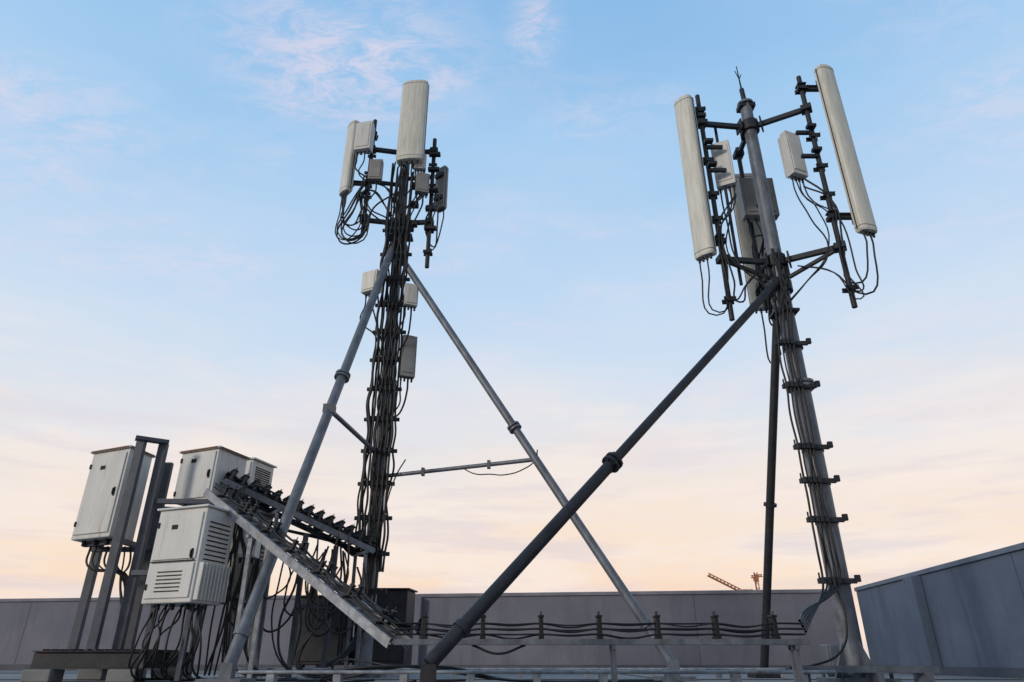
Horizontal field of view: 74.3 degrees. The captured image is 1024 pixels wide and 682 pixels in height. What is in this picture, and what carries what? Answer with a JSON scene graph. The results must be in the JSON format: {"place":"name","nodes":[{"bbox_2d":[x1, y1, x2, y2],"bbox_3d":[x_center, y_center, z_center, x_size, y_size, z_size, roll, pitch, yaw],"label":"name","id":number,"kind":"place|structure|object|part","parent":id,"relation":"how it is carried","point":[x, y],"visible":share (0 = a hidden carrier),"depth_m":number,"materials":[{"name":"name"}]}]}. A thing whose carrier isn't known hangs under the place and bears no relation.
{"place":"outdoors","nodes":[
{"label":"outdoors","id":0,"kind":"place"},
{"bbox_2d":[0,674,1022,681],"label":"roof joints","id":1,"kind":"object","parent":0,"point":[566,679],"visible":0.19,"depth_m":6.61,"materials":[{"name":"grey"}]},
{"bbox_2d":[0,0,1023,658],"label":"sky","id":2,"kind":"structure","parent":0,"point":[174,267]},
{"bbox_3d":[-7.500,18.285,-4.201,29.600,35.700,25.600,0,-25,0],"label":"concrete roof","id":3,"kind":"object","parent":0,"visible":0},
{"bbox_2d":[0,670,1023,681],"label":"roof slab","id":4,"kind":"structure","parent":3,"relation":"on","point":[17,674],"depth_m":7.58,"materials":[{"name":"grey concrete"}]},
{"bbox_2d":[20,435,338,681],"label":"steel support frame","id":5,"kind":"object","parent":4,"relation":"on","point":[91,661],"visible":0.7,"depth_m":6.71,"materials":[{"name":"metal"}]},
{"bbox_2d":[71,445,155,545],"bbox_3d":[-4.295,1.692,7.259,0.749,0.992,0.439,-11,-27,22],"label":"equipment cabinet","id":6,"kind":"object","parent":5,"relation":"attached to","point":[98,513],"visible":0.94,"depth_m":7.09,"materials":[{"name":"grey metal"}]},
{"bbox_3d":[-4.293,1.652,7.286,0.748,0.896,0.423,-11,-27,22],"label":"door and lid","id":7,"kind":"part","parent":6,"relation":"part of","materials":[{"name":"white paint"}]},
{"bbox_2d":[141,504,234,610],"bbox_3d":[-3.063,2.079,6.439,0.721,0.912,0.500,-10,-27,20],"label":"equipment cabinet","id":8,"kind":"object","parent":5,"relation":"on","point":[188,566],"visible":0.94,"depth_m":6.27,"materials":[{"name":"grey metal"}]},
{"bbox_3d":[-3.071,2.042,6.469,0.698,0.820,0.484,-10,-27,20],"label":"door and lid","id":9,"kind":"part","parent":8,"relation":"part of","materials":[{"name":"white paint"}]},
{"bbox_2d":[173,445,250,506],"bbox_3d":[-3.343,1.560,7.484,0.658,0.622,0.546,-11,-27,21],"label":"equipment cabinet","id":10,"kind":"object","parent":5,"relation":"on","point":[201,470],"visible":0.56,"depth_m":7.30,"materials":[{"name":"grey metal"}]},
{"bbox_3d":[-3.341,1.529,7.507,0.655,0.544,0.530,-11,-27,21],"label":"door and lid","id":11,"kind":"part","parent":10,"relation":"part of","materials":[{"name":"white paint"}]},
{"bbox_2d":[221,509,274,603],"bbox_3d":[-2.974,2.342,7.289,0.717,0.942,0.469,-9,-27,19],"label":"equipment cabinet","id":12,"kind":"object","parent":5,"relation":"on","point":[267,516],"visible":0.12,"depth_m":7.01,"materials":[{"name":"grey metal"}]},
{"bbox_3d":[-2.982,2.305,7.319,0.695,0.849,0.453,-9,-27,19],"label":"door and lid","id":13,"kind":"part","parent":12,"relation":"part of","materials":[{"name":"grey metal"}]},
{"bbox_2d":[235,530,260,562],"bbox_3d":[-2.620,2.039,6.703,0.200,0.310,0.175,0,-25,0],"label":"junction box","id":14,"kind":"object","parent":5,"relation":"attached to","point":[255,553],"visible":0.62,"depth_m":6.65,"materials":[{"name":"white paint"}]},
{"bbox_2d":[241,457,276,504],"bbox_3d":[-3.298,1.774,8.254,0.596,0.592,0.477,-3,-25,7],"label":"equipment cabinet","id":15,"kind":"object","parent":5,"relation":"attached to","point":[257,469],"visible":0.23,"depth_m":8.24,"materials":[{"name":"grey metal"}]},
{"bbox_3d":[-3.298,1.740,8.270,0.613,0.516,0.455,-3,-25,5],"label":"door and lid","id":16,"kind":"part","parent":15,"relation":"part of","materials":[{"name":"white paint"}]},
{"bbox_2d":[85,484,279,680],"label":"cabinet cables","id":17,"kind":"object","parent":4,"relation":"on","point":[123,577],"visible":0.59,"depth_m":6.23,"materials":[{"name":"black rubber"}]},
{"bbox_2d":[220,468,375,678],"bbox_3d":[-2.406,2.537,7.380,1.823,2.068,0.467,16,-30,-31],"label":"cable tray","id":18,"kind":"object","parent":4,"relation":"on","point":[266,500],"visible":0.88,"depth_m":7.57,"materials":[{"name":"metal"}]},
{"bbox_2d":[203,483,410,681],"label":"cable tray","id":19,"kind":"object","parent":4,"relation":"on","point":[317,572],"visible":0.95,"depth_m":5.95,"materials":[{"name":"metal"}]},
{"bbox_2d":[293,595,353,667],"bbox_3d":[-2.375,3.699,8.583,0.717,0.852,0.470,-4,-26,8],"label":"battery cabinet","id":20,"kind":"object","parent":4,"relation":"on","point":[311,654],"visible":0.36,"depth_m":8.36,"materials":[{"name":"metal"}]},
{"bbox_3d":[-2.385,3.663,8.611,0.693,0.763,0.454,-4,-26,8],"label":"door and lid","id":21,"kind":"part","parent":20,"relation":"part of","materials":[{"name":"metal"}]},
{"bbox_2d":[228,534,421,677],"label":"loose cables","id":22,"kind":"object","parent":4,"relation":"on","point":[311,593],"visible":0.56,"depth_m":6.91,"materials":[{"name":"black rubber"}]},
{"bbox_2d":[351,588,417,664],"bbox_3d":[-1.649,3.717,8.740,0.752,0.952,0.463,0,-25,0],"label":"battery cabinet","id":23,"kind":"object","parent":4,"relation":"on","point":[402,600],"visible":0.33,"depth_m":8.64,"materials":[{"name":"metal"}]},
{"bbox_3d":[-1.649,3.678,8.767,0.751,0.858,0.447,0,-25,0],"label":"door and lid","id":24,"kind":"part","parent":23,"relation":"part of","materials":[{"name":"metal"}]},
{"bbox_2d":[0,593,837,664],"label":"parapet wall","id":25,"kind":"structure","parent":4,"relation":"on","point":[49,625],"depth_m":11.95,"materials":[{"name":"grey concrete"}]},
{"bbox_2d":[0,595,823,670],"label":"wall joints","id":26,"kind":"object","parent":25,"relation":"attached to","point":[14,666],"depth_m":11.73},
{"bbox_2d":[0,589,827,601],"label":"coping","id":27,"kind":"object","parent":25,"relation":"on","point":[523,594],"visible":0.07,"depth_m":12.12,"materials":[{"name":"grey metal"}]},
{"bbox_2d":[411,597,422,664],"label":"pilasters","id":28,"kind":"object","parent":25,"relation":"attached to","point":[417,617],"visible":0.22,"depth_m":12.11,"materials":[{"name":"grey concrete"}]},
{"bbox_2d":[195,80,696,681],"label":"cell tower","id":29,"kind":"structure","parent":4,"relation":"on","point":[411,152],"depth_m":8.97,"materials":[{"name":"metal"}]},
{"bbox_2d":[237,668,835,681],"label":"floor conduit","id":30,"kind":"object","parent":4,"relation":"on","point":[404,673],"visible":0.9,"depth_m":5.42,"materials":[{"name":"metal"}]},
{"bbox_2d":[255,579,847,681],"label":"ground cables","id":31,"kind":"object","parent":4,"relation":"on","point":[329,677],"visible":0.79,"depth_m":5.71,"materials":[{"name":"black rubber"}]},
{"bbox_2d":[392,611,809,681],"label":"cable tray","id":32,"kind":"object","parent":4,"relation":"on","point":[793,646],"visible":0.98,"depth_m":5.06,"materials":[{"name":"metal"}]},
{"bbox_2d":[420,64,901,681],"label":"cell tower","id":33,"kind":"structure","parent":4,"relation":"on","point":[764,260],"depth_m":7.41,"materials":[{"name":"metal"}]},
{"bbox_2d":[820,645,838,676],"bbox_3d":[3.300,3.256,6.856,0.220,0.320,0.180,0,-25,0],"label":"rooftop junction box","id":34,"kind":"object","parent":4,"relation":"on","point":[829,651],"visible":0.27,"depth_m":6.83,"materials":[{"name":"metal"}]},
{"bbox_2d":[785,666,940,681],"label":"cable tray","id":35,"kind":"object","parent":4,"relation":"on","point":[920,673],"visible":0.7,"depth_m":5.53,"materials":[{"name":"metal"}]},
{"bbox_2d":[856,549,1023,667],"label":"parapet wall","id":36,"kind":"structure","parent":4,"relation":"on","point":[976,610],"depth_m":8.25,"materials":[{"name":"grey metal"}]},
{"bbox_2d":[902,576,942,674],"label":"pilasters","id":37,"kind":"object","parent":36,"relation":"attached to","point":[922,624],"visible":0.82,"depth_m":9.00,"materials":[{"name":"grey metal"}]},
{"bbox_2d":[854,542,1023,590],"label":"coping","id":38,"kind":"object","parent":36,"relation":"on","point":[1000,551],"visible":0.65,"depth_m":8.36,"materials":[{"name":"grey metal"}]},
{"bbox_2d":[874,553,1023,678],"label":"base flashing","id":39,"kind":"structure","parent":36,"relation":"attached to","point":[1018,673],"depth_m":7.75,"materials":[{"name":"grey metal"}]},
{"label":"ground","id":40,"kind":"structure","parent":0,"visible":0},
{"bbox_2d":[707,573,752,589],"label":"tower crane","id":41,"kind":"object","parent":40,"relation":"on","point":[721,582],"visible":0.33,"depth_m":283.63,"materials":[{"name":"paint"}]},
{"bbox_2d":[751,572,762,589],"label":"tower crane","id":42,"kind":"object","parent":40,"relation":"on","point":[756,577],"visible":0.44,"depth_m":302.93,"materials":[{"name":"paint"}]}
]}

